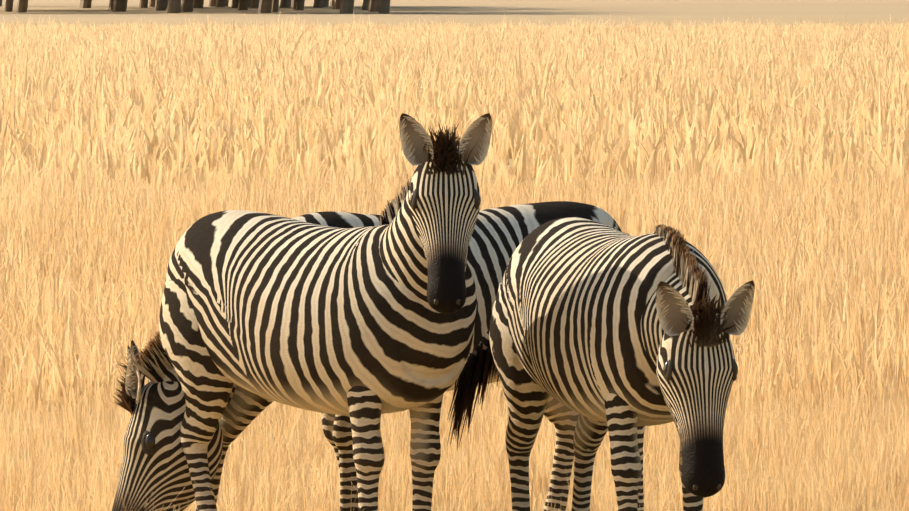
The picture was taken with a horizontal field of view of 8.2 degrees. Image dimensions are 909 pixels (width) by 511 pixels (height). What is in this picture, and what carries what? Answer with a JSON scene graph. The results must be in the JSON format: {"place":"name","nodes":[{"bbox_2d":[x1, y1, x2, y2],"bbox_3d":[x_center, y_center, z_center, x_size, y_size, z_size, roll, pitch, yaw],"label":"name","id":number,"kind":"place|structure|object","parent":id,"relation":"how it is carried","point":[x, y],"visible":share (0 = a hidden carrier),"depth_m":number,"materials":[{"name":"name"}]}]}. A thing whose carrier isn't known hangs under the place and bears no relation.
{"place":"outdoors","nodes":[
{"label":"outdoors","id":0,"kind":"place"},
{"bbox_2d":[0,11,908,199],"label":"grass","id":1,"kind":"structure","parent":0,"point":[820,89],"depth_m":97.38,"materials":[{"name":"beige plant"}]},
{"bbox_2d":[0,125,908,417],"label":"grass","id":2,"kind":"structure","parent":0,"point":[836,275],"depth_m":42.98,"materials":[{"name":"beige plant"}]},
{"bbox_2d":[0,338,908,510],"bbox_3d":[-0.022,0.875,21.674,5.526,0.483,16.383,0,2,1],"label":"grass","id":3,"kind":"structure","parent":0,"point":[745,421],"depth_m":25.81,"materials":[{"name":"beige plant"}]},
{"bbox_2d":[0,0,908,510],"bbox_3d":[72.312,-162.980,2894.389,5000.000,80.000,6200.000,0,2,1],"label":"ground","id":4,"kind":"structure","parent":0,"point":[496,12],"depth_m":372.75,"materials":[{"name":"soil"}]},
{"bbox_2d":[4,0,12,11],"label":"tree","id":5,"kind":"object","parent":4,"relation":"on","point":[8,6],"visible":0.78,"depth_m":448.49,"materials":[{"name":"brown wood"}]},
{"bbox_2d":[16,0,27,12],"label":"tree","id":6,"kind":"object","parent":4,"relation":"on","point":[21,6],"visible":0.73,"depth_m":434.57,"materials":[{"name":"brown wood"}]},
{"bbox_2d":[81,0,91,7],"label":"tree","id":7,"kind":"object","parent":4,"relation":"on","point":[86,3],"visible":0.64,"depth_m":509.58,"materials":[{"name":"brown wood"}]},
{"bbox_2d":[108,0,113,9],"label":"tree","id":8,"kind":"object","parent":4,"relation":"on","point":[111,2],"visible":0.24,"depth_m":473.00,"materials":[{"name":"brown wood"}]},
{"bbox_2d":[112,0,126,11],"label":"tree","id":9,"kind":"object","parent":4,"relation":"on","point":[119,5],"visible":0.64,"depth_m":449.73,"materials":[{"name":"brown wood"}]},
{"bbox_2d":[139,0,147,7],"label":"tree","id":10,"kind":"object","parent":4,"relation":"on","point":[143,4],"visible":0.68,"depth_m":514.69,"materials":[{"name":"brown wood"}]},
{"bbox_2d":[149,0,155,6],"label":"tree","id":11,"kind":"object","parent":4,"relation":"on","point":[151,3],"visible":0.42,"depth_m":535.02,"materials":[{"name":"brown wood"}]},
{"bbox_2d":[156,0,166,10],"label":"tree","id":12,"kind":"object","parent":4,"relation":"on","point":[161,5],"visible":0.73,"depth_m":464.48,"materials":[{"name":"brown wood"}]},
{"bbox_2d":[167,0,180,12],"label":"tree","id":13,"kind":"object","parent":4,"relation":"on","point":[174,6],"visible":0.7,"depth_m":425.62,"materials":[{"name":"brown wood"}]},
{"bbox_2d":[180,0,193,11],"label":"tree","id":14,"kind":"object","parent":4,"relation":"on","point":[186,5],"visible":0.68,"depth_m":440.45,"materials":[{"name":"brown wood"}]},
{"bbox_2d":[193,0,203,7],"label":"tree","id":15,"kind":"object","parent":4,"relation":"on","point":[198,4],"visible":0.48,"depth_m":513.67,"materials":[{"name":"brown wood"}]},
{"bbox_2d":[208,0,215,6],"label":"tree","id":16,"kind":"object","parent":4,"relation":"on","point":[212,3],"visible":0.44,"depth_m":545.29,"materials":[{"name":"brown wood"}]},
{"bbox_2d":[215,0,225,6],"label":"tree","id":17,"kind":"object","parent":4,"relation":"on","point":[219,3],"visible":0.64,"depth_m":529.52,"materials":[{"name":"brown wood"}]},
{"bbox_2d":[231,0,238,7],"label":"tree","id":18,"kind":"object","parent":4,"relation":"on","point":[234,3],"visible":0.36,"depth_m":512.87,"materials":[{"name":"brown wood"}]},
{"bbox_2d":[237,0,248,9],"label":"tree","id":19,"kind":"object","parent":4,"relation":"on","point":[242,4],"visible":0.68,"depth_m":474.99,"materials":[{"name":"brown wood"}]},
{"bbox_2d":[250,0,259,7],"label":"tree","id":20,"kind":"object","parent":4,"relation":"on","point":[254,3],"visible":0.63,"depth_m":510.88,"materials":[{"name":"brown wood"}]},
{"bbox_2d":[258,0,271,12],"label":"tree","id":21,"kind":"object","parent":4,"relation":"on","point":[265,6],"visible":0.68,"depth_m":427.95,"materials":[{"name":"brown wood"}]},
{"bbox_2d":[271,0,278,11],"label":"tree","id":22,"kind":"object","parent":4,"relation":"on","point":[275,5],"visible":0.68,"depth_m":442.50,"materials":[{"name":"brown wood"}]},
{"bbox_2d":[280,0,291,7],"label":"tree","id":23,"kind":"object","parent":4,"relation":"on","point":[285,3],"visible":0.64,"depth_m":514.48,"materials":[{"name":"brown wood"}]},
{"bbox_2d":[291,0,295,8],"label":"tree","id":24,"kind":"object","parent":4,"relation":"on","point":[293,4],"visible":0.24,"depth_m":487.79,"materials":[{"name":"brown wood"}]},
{"bbox_2d":[295,0,304,9],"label":"tree","id":25,"kind":"object","parent":4,"relation":"on","point":[299,4],"visible":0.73,"depth_m":472.19,"materials":[{"name":"brown wood"}]},
{"bbox_2d":[141,113,491,510],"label":"zebra","id":26,"kind":"object","parent":4,"relation":"on","point":[364,328],"visible":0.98,"depth_m":21.29,"materials":[{"name":"multicoloured"}]},
{"bbox_2d":[313,0,323,7],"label":"tree","id":27,"kind":"object","parent":4,"relation":"on","point":[318,3],"visible":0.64,"depth_m":520.67,"materials":[{"name":"brown wood"}]},
{"bbox_2d":[323,0,328,6],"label":"tree","id":28,"kind":"object","parent":4,"relation":"on","point":[326,3],"visible":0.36,"depth_m":539.52,"materials":[{"name":"brown wood"}]},
{"bbox_2d":[333,0,341,8],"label":"tree","id":29,"kind":"object","parent":4,"relation":"on","point":[336,4],"visible":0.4,"depth_m":488.12,"materials":[{"name":"brown wood"}]},
{"bbox_2d":[340,0,353,13],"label":"tree","id":30,"kind":"object","parent":4,"relation":"on","point":[347,7],"visible":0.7,"depth_m":421.34,"materials":[{"name":"brown wood"}]},
{"bbox_2d":[362,0,368,9],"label":"tree","id":31,"kind":"object","parent":4,"relation":"on","point":[365,5],"visible":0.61,"depth_m":473.09,"materials":[{"name":"brown wood"}]},
{"bbox_2d":[368,0,376,11],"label":"tree","id":32,"kind":"object","parent":4,"relation":"on","point":[372,5],"visible":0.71,"depth_m":446.49,"materials":[{"name":"brown wood"}]},
{"bbox_2d":[367,0,379,11],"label":"tree","id":33,"kind":"object","parent":4,"relation":"on","point":[377,5],"visible":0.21,"depth_m":447.79,"materials":[{"name":"brown wood"}]},
{"bbox_2d":[112,201,644,510],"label":"zebra","id":34,"kind":"object","parent":4,"relation":"on","point":[154,460],"visible":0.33,"depth_m":22.36,"materials":[{"name":"multicoloured"}]},
{"bbox_2d":[378,0,389,12],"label":"tree","id":35,"kind":"object","parent":4,"relation":"on","point":[384,6],"visible":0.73,"depth_m":421.91,"materials":[{"name":"brown wood"}]},
{"bbox_2d":[447,217,754,510],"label":"zebra","id":36,"kind":"object","parent":4,"relation":"on","point":[601,329],"visible":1,"depth_m":20.74,"materials":[{"name":"multicoloured"}]},
{"bbox_2d":[1,382,908,510],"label":"tall grass","id":37,"kind":"structure","parent":0,"point":[735,490],"depth_m":24.18,"materials":[{"name":"beige plant"}]}
]}

